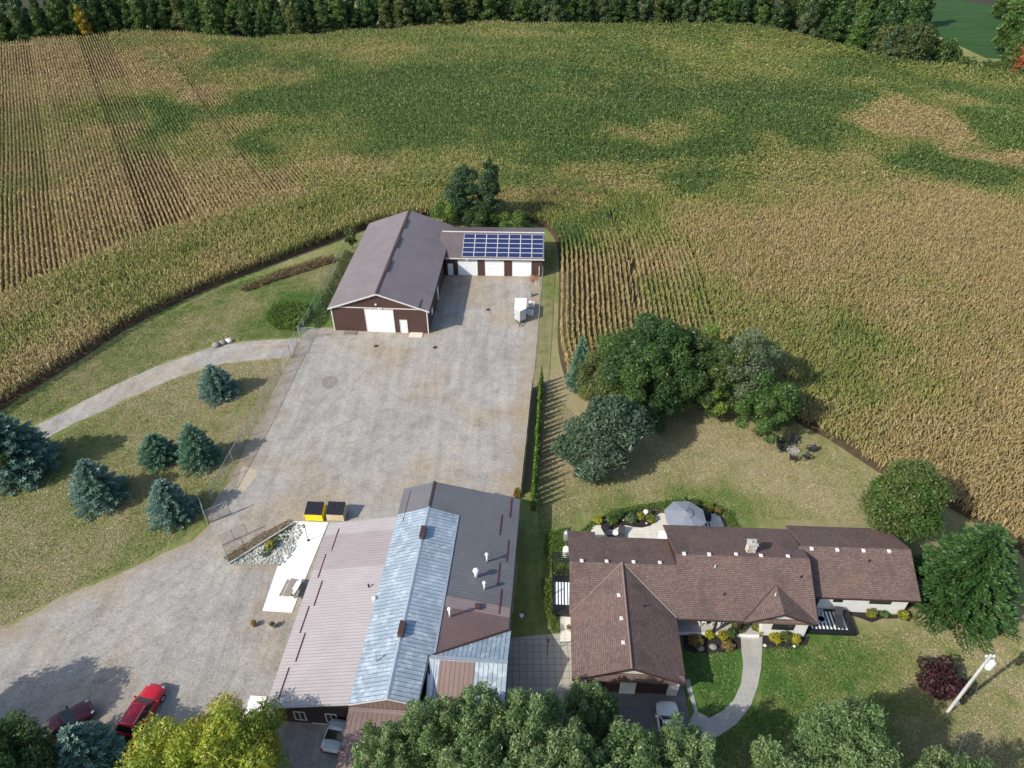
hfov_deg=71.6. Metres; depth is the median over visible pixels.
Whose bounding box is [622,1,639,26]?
wood tree
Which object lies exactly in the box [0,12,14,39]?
wood tree
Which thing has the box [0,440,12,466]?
leafy tree
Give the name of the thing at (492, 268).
garage door
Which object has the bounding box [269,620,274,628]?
flower pot
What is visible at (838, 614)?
lounge chair
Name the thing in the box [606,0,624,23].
wood tree
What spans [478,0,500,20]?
wood tree
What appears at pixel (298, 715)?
window
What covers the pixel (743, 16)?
wood tree
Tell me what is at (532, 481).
cedar
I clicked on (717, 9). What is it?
wood tree
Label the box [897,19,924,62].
wood tree
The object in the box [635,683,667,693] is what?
garage door
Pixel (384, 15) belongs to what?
wood tree
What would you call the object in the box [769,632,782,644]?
garden shrub
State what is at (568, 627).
flower pot
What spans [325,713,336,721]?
window
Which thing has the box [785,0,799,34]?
wood tree
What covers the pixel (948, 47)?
leafy tree
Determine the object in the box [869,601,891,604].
window
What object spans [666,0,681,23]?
wood tree
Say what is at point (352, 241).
bush
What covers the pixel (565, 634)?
side path
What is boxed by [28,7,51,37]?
wood tree
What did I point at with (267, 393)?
chain link fence
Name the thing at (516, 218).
bush
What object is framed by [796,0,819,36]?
wood tree
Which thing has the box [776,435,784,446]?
adirondack chair
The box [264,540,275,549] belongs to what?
garden shrub
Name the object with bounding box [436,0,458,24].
wood tree
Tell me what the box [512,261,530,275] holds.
garage door
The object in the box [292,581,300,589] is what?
white board
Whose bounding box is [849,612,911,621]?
side bed
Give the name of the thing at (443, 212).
bush
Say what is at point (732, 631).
garden shrub
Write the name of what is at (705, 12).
wood tree
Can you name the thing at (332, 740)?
parked car
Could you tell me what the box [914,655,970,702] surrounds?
purple shrub
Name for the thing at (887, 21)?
wood tree
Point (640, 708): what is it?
driveway
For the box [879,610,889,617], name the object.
garden shrub
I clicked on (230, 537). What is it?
garden fence
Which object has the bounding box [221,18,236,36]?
wood tree
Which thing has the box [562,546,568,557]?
tank
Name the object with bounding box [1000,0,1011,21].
wood tree
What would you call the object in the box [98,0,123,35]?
wood tree
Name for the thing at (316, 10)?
wood tree
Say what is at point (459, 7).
wood tree
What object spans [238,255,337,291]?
brush pile
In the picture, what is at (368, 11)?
wood tree
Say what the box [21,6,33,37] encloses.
wood tree
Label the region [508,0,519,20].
wood tree
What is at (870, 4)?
wood tree
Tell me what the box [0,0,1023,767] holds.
grass ground
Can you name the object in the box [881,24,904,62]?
wood tree
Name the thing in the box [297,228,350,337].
chain link fence
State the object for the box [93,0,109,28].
wood tree
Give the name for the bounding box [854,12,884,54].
wood tree
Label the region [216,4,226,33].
wood tree
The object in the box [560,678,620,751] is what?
leafy tree
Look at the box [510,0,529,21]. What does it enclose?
wood tree
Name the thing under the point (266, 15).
wood tree
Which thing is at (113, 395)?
gravel drive
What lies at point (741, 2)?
wood tree
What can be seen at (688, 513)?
patio umbrella
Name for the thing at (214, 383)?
spruce tree
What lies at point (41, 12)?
wood tree
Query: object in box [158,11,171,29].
wood tree
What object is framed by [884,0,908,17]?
wood tree
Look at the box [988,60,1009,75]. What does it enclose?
bush
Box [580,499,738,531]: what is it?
border grass
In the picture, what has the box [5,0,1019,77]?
forest floor
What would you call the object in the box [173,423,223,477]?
spruce tree
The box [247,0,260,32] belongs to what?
wood tree
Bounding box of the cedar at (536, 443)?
[533,438,539,458]
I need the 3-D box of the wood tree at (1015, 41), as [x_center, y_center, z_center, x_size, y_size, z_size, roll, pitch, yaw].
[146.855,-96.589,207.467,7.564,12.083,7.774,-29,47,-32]
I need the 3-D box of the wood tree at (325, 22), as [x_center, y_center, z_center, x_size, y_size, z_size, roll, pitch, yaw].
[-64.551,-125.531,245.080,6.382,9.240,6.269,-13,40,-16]
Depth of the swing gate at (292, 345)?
98.56 m
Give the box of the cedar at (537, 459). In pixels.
[532,449,538,470]
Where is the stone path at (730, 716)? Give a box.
[686,635,761,741]
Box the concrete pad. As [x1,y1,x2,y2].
[262,521,327,612]
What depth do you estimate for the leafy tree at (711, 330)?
87.39 m
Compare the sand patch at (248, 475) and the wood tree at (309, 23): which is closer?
the sand patch at (248, 475)
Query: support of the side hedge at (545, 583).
on the grass ground at (528, 602)
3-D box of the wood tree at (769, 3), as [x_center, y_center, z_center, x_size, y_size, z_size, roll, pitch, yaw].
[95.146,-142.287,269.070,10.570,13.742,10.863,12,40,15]
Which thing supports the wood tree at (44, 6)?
on the forest floor
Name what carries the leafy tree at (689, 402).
on the grass ground at (528, 602)
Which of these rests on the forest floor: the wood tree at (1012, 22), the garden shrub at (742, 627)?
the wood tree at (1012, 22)
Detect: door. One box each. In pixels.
[364,309,395,332]
[399,320,407,332]
[448,264,453,274]
[458,260,477,274]
[485,260,503,275]
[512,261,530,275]
[586,681,619,691]
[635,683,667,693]
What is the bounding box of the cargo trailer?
[513,298,527,326]
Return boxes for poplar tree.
[443,163,485,226]
[476,157,506,226]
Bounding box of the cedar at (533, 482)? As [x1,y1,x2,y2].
[530,477,536,497]
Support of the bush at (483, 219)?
on the grass ground at (528, 602)
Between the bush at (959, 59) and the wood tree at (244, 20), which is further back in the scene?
the wood tree at (244, 20)
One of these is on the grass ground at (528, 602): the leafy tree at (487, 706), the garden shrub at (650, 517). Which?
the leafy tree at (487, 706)
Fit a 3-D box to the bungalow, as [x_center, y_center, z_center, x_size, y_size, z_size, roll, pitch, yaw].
[21.098,19.023,64.262,31.830,6.352,17.430,2,38,2]
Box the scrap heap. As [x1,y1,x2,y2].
[529,274,537,283]
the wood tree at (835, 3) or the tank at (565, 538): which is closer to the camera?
the tank at (565, 538)
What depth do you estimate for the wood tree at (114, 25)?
245.57 m
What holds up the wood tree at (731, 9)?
on the forest floor
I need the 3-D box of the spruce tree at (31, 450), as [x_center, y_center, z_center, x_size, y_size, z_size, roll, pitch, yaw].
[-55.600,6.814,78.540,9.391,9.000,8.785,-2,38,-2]
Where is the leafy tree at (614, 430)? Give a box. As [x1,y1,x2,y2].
[549,392,657,484]
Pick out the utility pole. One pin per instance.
(989, 664)
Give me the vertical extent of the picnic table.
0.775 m
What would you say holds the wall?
on the gravel yard at (496, 409)
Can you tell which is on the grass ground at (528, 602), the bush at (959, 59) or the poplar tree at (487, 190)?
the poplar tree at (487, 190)
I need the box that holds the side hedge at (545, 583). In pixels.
[541,576,558,632]
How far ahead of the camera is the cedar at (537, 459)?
79.68 m
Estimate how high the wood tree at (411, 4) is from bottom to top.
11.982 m
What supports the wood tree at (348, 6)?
on the forest floor
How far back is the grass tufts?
88.09 m
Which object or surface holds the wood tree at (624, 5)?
on the forest floor
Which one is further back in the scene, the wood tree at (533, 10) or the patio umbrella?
the wood tree at (533, 10)
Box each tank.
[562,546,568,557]
[563,530,568,542]
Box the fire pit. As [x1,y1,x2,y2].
[787,445,800,454]
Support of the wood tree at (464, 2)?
on the forest floor
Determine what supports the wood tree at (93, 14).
on the forest floor
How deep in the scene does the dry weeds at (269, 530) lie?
73.01 m
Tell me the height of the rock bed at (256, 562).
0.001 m
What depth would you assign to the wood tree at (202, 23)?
244.48 m
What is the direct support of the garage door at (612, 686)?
in the bungalow
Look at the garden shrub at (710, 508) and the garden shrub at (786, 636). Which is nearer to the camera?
the garden shrub at (786, 636)
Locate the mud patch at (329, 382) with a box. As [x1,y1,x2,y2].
[321,376,338,389]
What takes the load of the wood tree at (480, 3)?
on the forest floor
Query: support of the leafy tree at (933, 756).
on the grass ground at (528, 602)
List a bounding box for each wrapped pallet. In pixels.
[527,309,533,316]
[528,301,535,308]
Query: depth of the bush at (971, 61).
211.32 m
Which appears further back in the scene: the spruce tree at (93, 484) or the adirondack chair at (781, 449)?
the adirondack chair at (781, 449)
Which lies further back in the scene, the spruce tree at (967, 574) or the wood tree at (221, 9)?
the wood tree at (221, 9)
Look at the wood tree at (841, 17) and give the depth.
233.33 m
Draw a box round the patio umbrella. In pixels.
[664,501,705,525]
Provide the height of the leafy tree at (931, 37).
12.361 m
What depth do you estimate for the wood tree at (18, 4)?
236.72 m
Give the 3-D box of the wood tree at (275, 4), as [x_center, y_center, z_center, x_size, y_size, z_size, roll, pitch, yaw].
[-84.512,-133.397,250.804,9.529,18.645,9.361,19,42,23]
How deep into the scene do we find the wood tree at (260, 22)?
240.16 m
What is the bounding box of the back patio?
[590,513,723,538]
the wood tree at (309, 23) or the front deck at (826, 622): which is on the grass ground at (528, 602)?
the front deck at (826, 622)
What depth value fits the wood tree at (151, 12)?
252.58 m
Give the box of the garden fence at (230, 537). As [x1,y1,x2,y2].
[218,523,246,562]
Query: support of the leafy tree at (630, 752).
on the grass ground at (528, 602)
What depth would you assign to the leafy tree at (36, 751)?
50.60 m
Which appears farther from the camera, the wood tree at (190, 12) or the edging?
the wood tree at (190, 12)
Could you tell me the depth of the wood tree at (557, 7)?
255.37 m
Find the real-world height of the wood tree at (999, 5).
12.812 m
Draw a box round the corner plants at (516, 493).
[513,487,520,498]
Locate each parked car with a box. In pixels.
[37,700,95,745]
[116,683,165,740]
[320,717,345,754]
[655,701,682,753]
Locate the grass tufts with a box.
[0,251,344,626]
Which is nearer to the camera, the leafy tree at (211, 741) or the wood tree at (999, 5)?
the leafy tree at (211, 741)
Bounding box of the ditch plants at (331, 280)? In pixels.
[311,250,351,327]
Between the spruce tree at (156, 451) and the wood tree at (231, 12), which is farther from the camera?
the wood tree at (231, 12)
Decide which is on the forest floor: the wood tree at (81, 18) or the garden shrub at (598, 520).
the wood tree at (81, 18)
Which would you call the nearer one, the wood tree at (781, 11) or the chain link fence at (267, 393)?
the chain link fence at (267, 393)
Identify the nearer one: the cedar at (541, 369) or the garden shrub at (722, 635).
the garden shrub at (722, 635)
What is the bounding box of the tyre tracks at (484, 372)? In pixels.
[353,281,529,408]
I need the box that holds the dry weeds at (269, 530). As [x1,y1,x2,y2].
[225,519,291,559]
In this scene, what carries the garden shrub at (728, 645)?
on the front bed at (717, 641)
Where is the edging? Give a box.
[230,564,279,565]
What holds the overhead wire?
attached to the utility pole
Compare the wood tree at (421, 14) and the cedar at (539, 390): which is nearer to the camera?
the cedar at (539, 390)
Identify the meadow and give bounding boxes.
[894,0,1005,78]
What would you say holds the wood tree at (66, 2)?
on the forest floor
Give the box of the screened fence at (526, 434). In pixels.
[521,376,532,490]
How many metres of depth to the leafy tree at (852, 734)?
48.43 m
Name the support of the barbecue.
on the back patio
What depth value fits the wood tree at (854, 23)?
232.37 m
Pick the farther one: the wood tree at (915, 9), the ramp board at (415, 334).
the wood tree at (915, 9)
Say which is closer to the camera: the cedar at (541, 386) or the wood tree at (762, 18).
the cedar at (541, 386)
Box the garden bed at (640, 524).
[589,506,727,531]
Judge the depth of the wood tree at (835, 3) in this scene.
260.58 m
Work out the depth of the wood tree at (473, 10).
256.77 m
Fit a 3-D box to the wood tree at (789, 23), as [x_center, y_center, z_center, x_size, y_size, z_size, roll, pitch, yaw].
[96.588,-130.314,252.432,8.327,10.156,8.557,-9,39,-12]
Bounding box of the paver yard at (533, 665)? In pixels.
[506,634,572,748]
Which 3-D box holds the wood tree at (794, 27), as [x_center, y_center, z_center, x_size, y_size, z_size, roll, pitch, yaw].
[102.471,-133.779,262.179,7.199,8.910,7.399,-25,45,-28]
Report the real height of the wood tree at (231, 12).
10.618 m
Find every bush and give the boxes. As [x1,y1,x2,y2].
[344,228,357,248]
[429,200,460,223]
[462,200,500,226]
[499,209,531,227]
[939,55,956,66]
[949,55,965,66]
[961,55,979,68]
[979,59,993,72]
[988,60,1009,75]
[1014,67,1023,77]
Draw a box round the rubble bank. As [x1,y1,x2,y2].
[226,520,292,561]
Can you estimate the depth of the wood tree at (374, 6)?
253.93 m
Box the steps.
[343,331,356,334]
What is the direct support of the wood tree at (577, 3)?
on the forest floor
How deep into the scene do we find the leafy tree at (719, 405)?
84.20 m
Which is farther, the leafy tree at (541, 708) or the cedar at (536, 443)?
the cedar at (536, 443)
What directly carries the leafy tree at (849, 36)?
on the forest floor
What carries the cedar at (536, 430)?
on the grass ground at (528, 602)
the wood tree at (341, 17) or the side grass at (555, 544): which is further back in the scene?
the wood tree at (341, 17)
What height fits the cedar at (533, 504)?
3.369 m
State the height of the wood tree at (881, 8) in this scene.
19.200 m
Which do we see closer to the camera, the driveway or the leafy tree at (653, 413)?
the driveway
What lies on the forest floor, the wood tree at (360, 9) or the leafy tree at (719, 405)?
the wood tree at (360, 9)
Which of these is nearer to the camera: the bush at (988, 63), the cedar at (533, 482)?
the cedar at (533, 482)
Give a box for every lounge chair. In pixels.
[601,523,616,536]
[618,525,625,536]
[834,606,844,628]
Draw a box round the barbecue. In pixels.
[703,510,711,520]
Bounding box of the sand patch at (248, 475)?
[236,466,256,492]
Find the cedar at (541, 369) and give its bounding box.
[538,366,543,383]
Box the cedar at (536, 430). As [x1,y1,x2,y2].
[534,424,539,444]
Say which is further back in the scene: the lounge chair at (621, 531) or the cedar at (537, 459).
the cedar at (537, 459)
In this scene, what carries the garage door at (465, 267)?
in the garage
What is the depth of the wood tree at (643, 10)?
255.00 m
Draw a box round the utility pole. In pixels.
[945,654,995,713]
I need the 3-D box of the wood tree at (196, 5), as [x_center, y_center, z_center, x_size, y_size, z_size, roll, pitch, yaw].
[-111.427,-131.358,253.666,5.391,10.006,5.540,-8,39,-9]
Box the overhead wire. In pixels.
[954,656,986,766]
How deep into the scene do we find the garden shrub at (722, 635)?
64.02 m
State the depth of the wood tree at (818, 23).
242.19 m
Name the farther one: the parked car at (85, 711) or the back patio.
the back patio
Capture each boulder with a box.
[212,342,219,347]
[219,340,226,344]
[709,644,716,650]
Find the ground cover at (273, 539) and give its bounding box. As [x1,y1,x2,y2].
[259,524,292,556]
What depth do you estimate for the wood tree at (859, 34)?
223.31 m
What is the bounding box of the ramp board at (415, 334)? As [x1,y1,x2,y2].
[409,332,422,337]
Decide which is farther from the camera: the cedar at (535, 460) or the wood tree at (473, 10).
the wood tree at (473, 10)
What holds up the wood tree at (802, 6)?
on the forest floor
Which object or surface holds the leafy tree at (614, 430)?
on the grass ground at (528, 602)
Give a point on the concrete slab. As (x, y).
(252, 702)
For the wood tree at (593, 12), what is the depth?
261.05 m
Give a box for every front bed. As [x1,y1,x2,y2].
[683,635,740,653]
[762,635,809,649]
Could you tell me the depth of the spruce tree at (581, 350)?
90.63 m
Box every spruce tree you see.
[0,413,61,495]
[53,720,134,767]
[67,458,132,521]
[136,433,178,473]
[145,478,201,536]
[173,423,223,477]
[195,363,241,408]
[564,336,588,394]
[907,521,1021,655]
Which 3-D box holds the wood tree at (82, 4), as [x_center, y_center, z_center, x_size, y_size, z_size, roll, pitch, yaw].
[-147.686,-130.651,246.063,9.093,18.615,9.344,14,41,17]
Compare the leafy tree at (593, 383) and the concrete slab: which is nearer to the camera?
the concrete slab
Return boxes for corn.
[0,19,1023,549]
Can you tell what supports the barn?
on the grass ground at (528, 602)
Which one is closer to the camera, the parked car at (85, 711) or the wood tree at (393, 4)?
the parked car at (85, 711)
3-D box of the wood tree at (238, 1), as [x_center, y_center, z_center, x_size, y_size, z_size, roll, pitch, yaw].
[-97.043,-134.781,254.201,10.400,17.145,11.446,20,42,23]
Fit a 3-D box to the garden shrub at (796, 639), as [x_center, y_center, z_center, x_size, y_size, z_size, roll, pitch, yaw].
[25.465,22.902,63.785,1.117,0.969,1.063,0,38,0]
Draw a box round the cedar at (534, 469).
[531,463,537,484]
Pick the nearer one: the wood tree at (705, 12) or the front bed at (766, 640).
the front bed at (766, 640)
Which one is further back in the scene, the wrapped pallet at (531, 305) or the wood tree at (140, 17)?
the wood tree at (140, 17)
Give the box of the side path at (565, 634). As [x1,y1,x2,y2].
[560,617,570,641]
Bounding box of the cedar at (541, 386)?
[536,376,542,395]
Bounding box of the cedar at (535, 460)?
[532,456,538,473]
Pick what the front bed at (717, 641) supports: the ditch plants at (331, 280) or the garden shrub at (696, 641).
the garden shrub at (696, 641)
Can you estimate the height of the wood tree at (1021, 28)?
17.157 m
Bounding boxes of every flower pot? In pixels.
[250,619,255,626]
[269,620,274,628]
[566,623,570,631]
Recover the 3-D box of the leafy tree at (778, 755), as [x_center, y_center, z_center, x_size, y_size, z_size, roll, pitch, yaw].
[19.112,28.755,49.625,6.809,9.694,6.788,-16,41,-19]
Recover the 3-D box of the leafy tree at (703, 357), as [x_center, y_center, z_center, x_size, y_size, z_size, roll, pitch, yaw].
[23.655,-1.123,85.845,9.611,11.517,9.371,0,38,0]
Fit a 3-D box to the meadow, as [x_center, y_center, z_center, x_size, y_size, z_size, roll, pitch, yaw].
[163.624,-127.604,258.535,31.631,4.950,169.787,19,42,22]
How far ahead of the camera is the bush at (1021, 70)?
202.59 m
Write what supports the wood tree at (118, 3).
on the forest floor
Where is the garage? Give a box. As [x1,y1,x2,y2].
[440,227,543,276]
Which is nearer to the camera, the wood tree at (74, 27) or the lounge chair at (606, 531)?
the lounge chair at (606, 531)
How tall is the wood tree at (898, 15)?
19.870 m
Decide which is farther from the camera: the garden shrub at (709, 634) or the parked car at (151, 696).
the garden shrub at (709, 634)
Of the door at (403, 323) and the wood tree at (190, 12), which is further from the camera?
the wood tree at (190, 12)
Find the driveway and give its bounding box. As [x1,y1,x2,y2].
[575,685,693,767]
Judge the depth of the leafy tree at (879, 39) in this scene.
220.25 m
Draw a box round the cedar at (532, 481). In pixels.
[530,472,536,492]
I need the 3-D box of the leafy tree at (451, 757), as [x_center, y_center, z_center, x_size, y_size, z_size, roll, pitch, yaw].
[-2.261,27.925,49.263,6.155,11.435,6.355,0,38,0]
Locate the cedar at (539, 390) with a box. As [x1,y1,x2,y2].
[536,383,542,402]
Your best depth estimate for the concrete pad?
70.43 m
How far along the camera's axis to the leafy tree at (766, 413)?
81.05 m
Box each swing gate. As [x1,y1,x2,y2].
[196,491,207,523]
[202,501,230,523]
[288,332,296,356]
[298,327,315,338]
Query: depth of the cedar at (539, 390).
88.58 m
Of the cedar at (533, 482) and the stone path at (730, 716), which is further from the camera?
the cedar at (533, 482)
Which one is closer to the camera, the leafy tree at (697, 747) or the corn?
the leafy tree at (697, 747)
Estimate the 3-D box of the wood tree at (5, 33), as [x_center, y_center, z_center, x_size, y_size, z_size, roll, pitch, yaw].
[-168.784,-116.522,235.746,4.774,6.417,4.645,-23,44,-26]
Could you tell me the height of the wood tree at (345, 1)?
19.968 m
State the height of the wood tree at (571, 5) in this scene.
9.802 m
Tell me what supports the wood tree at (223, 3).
on the forest floor
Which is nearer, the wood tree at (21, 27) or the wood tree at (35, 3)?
the wood tree at (21, 27)
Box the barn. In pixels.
[327,210,452,332]
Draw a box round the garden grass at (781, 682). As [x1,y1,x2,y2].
[537,385,1023,767]
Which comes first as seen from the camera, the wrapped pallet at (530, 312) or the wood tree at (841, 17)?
the wrapped pallet at (530, 312)
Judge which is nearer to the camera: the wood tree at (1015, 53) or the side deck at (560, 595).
the side deck at (560, 595)
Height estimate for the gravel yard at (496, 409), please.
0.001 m
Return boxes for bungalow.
[567,525,920,695]
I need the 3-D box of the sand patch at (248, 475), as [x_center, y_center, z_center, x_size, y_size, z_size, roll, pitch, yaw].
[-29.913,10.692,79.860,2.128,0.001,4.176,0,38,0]
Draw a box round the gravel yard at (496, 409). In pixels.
[0,275,540,767]
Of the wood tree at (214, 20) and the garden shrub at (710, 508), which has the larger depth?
the wood tree at (214, 20)
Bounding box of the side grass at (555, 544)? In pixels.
[543,527,568,572]
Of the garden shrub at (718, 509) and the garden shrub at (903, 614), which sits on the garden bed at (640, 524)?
the garden shrub at (718, 509)
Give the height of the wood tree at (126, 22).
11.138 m
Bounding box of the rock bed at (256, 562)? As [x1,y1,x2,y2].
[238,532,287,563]
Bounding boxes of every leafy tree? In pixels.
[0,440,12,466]
[0,708,60,767]
[113,690,293,767]
[350,718,419,767]
[392,694,464,767]
[434,727,514,767]
[445,680,514,765]
[487,686,570,767]
[519,714,606,767]
[549,392,657,484]
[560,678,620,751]
[575,344,625,400]
[584,715,673,767]
[595,312,703,424]
[634,381,674,434]
[645,710,716,767]
[653,349,710,418]
[674,330,750,417]
[686,321,722,373]
[690,363,735,417]
[712,327,789,415]
[725,336,746,361]
[734,369,804,444]
[739,333,782,365]
[749,732,832,767]
[753,381,802,426]
[789,692,902,767]
[846,23,874,53]
[857,457,957,543]
[867,23,901,55]
[893,20,940,62]
[901,744,993,767]
[930,37,963,62]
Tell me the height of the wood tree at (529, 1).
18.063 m
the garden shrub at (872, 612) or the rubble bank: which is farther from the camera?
the rubble bank
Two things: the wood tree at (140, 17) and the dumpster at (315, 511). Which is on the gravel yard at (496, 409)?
the dumpster at (315, 511)
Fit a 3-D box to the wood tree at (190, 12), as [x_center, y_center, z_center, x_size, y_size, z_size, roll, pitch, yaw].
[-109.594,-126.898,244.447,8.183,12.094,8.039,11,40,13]
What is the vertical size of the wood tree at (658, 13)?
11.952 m
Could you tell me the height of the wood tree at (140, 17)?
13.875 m
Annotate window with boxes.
[293,711,306,720]
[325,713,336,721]
[771,624,794,629]
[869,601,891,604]
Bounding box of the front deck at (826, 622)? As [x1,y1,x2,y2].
[807,608,856,635]
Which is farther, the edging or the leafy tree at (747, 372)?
the leafy tree at (747, 372)
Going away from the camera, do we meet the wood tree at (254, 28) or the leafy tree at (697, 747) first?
the leafy tree at (697, 747)
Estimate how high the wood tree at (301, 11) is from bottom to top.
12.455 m
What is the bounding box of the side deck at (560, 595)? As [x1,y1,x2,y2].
[552,552,569,616]
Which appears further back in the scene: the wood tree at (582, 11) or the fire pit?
the wood tree at (582, 11)
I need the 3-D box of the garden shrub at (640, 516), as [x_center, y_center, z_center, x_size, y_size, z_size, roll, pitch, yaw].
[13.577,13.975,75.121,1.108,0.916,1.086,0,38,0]
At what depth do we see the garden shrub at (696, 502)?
76.45 m
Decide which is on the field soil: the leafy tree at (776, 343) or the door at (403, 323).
the leafy tree at (776, 343)
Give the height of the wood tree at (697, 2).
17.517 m
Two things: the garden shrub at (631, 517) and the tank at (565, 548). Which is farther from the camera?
the garden shrub at (631, 517)
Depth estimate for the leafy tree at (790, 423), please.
85.56 m
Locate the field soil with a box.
[0,26,1023,556]
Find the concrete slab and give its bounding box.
[243,696,266,716]
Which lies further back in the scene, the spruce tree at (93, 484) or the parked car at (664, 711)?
the spruce tree at (93, 484)
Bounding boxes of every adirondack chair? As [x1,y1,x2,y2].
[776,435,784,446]
[777,444,785,452]
[789,453,797,461]
[790,434,797,445]
[801,452,812,460]
[806,443,816,452]
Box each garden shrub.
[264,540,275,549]
[593,516,602,524]
[606,514,618,524]
[615,508,623,521]
[623,512,637,523]
[636,512,644,520]
[646,513,656,522]
[688,634,704,648]
[690,498,700,506]
[704,502,714,512]
[704,629,714,639]
[714,506,722,513]
[717,629,728,641]
[721,639,735,651]
[726,626,737,638]
[731,623,745,633]
[751,623,763,635]
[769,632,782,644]
[780,630,792,642]
[790,633,800,644]
[866,608,877,617]
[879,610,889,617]
[897,609,909,620]
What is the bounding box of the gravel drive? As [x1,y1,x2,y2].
[33,338,296,437]
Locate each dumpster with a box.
[304,501,325,520]
[326,501,346,520]
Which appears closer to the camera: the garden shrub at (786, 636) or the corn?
the garden shrub at (786, 636)
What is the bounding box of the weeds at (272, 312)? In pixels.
[265,299,310,330]
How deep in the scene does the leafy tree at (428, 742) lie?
49.05 m
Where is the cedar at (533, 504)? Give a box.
[530,489,537,511]
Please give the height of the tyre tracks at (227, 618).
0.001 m
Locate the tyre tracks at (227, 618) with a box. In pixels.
[147,566,261,682]
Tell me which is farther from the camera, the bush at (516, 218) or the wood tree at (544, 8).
the wood tree at (544, 8)
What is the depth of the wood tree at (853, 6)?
248.70 m
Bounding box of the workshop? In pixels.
[267,481,519,767]
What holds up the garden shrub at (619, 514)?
on the garden bed at (640, 524)
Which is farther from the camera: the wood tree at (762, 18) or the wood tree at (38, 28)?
the wood tree at (762, 18)
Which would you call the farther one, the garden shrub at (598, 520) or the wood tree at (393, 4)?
the wood tree at (393, 4)
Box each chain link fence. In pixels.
[207,345,289,501]
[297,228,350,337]
[533,270,542,382]
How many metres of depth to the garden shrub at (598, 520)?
74.56 m
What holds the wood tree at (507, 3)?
on the forest floor
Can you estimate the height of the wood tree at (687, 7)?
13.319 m
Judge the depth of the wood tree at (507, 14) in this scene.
260.77 m
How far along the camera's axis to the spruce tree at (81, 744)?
52.26 m
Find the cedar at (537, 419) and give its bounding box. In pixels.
[534,416,540,435]
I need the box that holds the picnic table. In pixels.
[279,578,303,598]
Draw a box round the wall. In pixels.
[228,521,295,564]
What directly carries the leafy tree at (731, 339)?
on the field soil
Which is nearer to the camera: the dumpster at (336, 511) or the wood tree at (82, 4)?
the dumpster at (336, 511)
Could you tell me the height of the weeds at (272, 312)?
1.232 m
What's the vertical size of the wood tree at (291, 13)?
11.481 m
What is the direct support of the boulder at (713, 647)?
on the front bed at (717, 641)
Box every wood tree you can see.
[0,0,9,19]
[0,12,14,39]
[0,23,12,42]
[6,0,34,39]
[9,6,33,41]
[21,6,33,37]
[28,0,50,31]
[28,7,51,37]
[36,8,59,37]
[41,0,74,35]
[44,3,69,36]
[49,0,71,35]
[62,0,70,31]
[66,5,84,38]
[70,0,105,33]
[73,4,93,37]
[86,0,106,34]
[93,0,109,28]
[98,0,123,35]
[108,16,124,31]
[112,0,127,28]
[121,0,134,32]
[127,0,153,31]
[146,0,161,28]
[152,0,161,28]
[155,0,176,28]
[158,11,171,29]
[170,0,188,30]
[181,0,203,33]
[194,1,201,11]
[197,0,208,26]
[199,13,214,34]
[201,0,225,35]
[214,0,228,21]
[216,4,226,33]
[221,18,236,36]
[225,1,240,33]
[229,0,254,32]
[234,0,255,36]
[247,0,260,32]
[247,14,256,32]
[254,12,268,36]
[255,0,275,34]
[264,0,282,25]
[270,8,287,35]
[279,0,293,31]
[285,0,303,34]
[292,0,311,32]
[301,0,321,31]
[304,14,316,35]
[313,0,323,29]
[317,6,334,34]
[323,0,343,30]
[331,0,349,31]
[342,0,355,7]
[345,1,353,29]
[348,7,364,29]
[357,0,374,27]
[360,0,375,30]
[370,0,389,22]
[377,0,394,28]
[384,0,400,26]
[392,0,413,28]
[404,0,419,24]
[415,0,426,26]
[423,0,442,27]
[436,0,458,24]
[451,0,467,23]
[462,0,473,19]
[463,0,481,23]
[474,0,487,20]
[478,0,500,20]
[493,0,505,18]
[496,0,510,13]
[500,5,510,20]
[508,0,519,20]
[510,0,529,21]
[520,0,540,20]
[526,0,540,22]
[538,0,551,21]
[548,0,567,23]
[563,0,578,23]
[563,0,580,21]
[574,0,589,22]
[577,0,594,23]
[590,0,605,22]
[593,0,609,23]
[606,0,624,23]
[619,0,636,22]
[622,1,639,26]
[636,0,654,22]
[650,0,668,23]
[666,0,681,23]
[675,0,696,23]
[679,0,700,20]
[695,0,713,22]
[707,0,726,22]
[723,0,739,24]
[726,0,750,22]
[736,1,750,24]
[747,0,765,24]
[748,0,766,26]
[750,0,775,25]
[755,4,771,26]
[767,0,792,29]
[771,10,795,32]
[781,11,798,30]
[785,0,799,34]
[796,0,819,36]
[797,0,809,22]
[803,16,820,37]
[809,0,834,37]
[814,16,829,40]
[823,0,837,27]
[826,0,853,45]
[835,0,856,42]
[843,8,865,49]
[844,8,873,52]
[854,0,876,19]
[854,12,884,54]
[872,0,891,19]
[879,16,893,55]
[881,0,909,26]
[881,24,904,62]
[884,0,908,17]
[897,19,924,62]
[902,0,927,27]
[907,0,936,21]
[988,0,1008,17]
[990,0,1023,52]
[994,31,1023,63]
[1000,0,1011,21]
[1001,42,1023,74]
[1006,23,1023,46]
[1009,46,1023,72]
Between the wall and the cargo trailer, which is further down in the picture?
the wall
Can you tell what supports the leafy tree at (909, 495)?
on the grass ground at (528, 602)
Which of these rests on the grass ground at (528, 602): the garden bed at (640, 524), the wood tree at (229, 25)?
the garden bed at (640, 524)

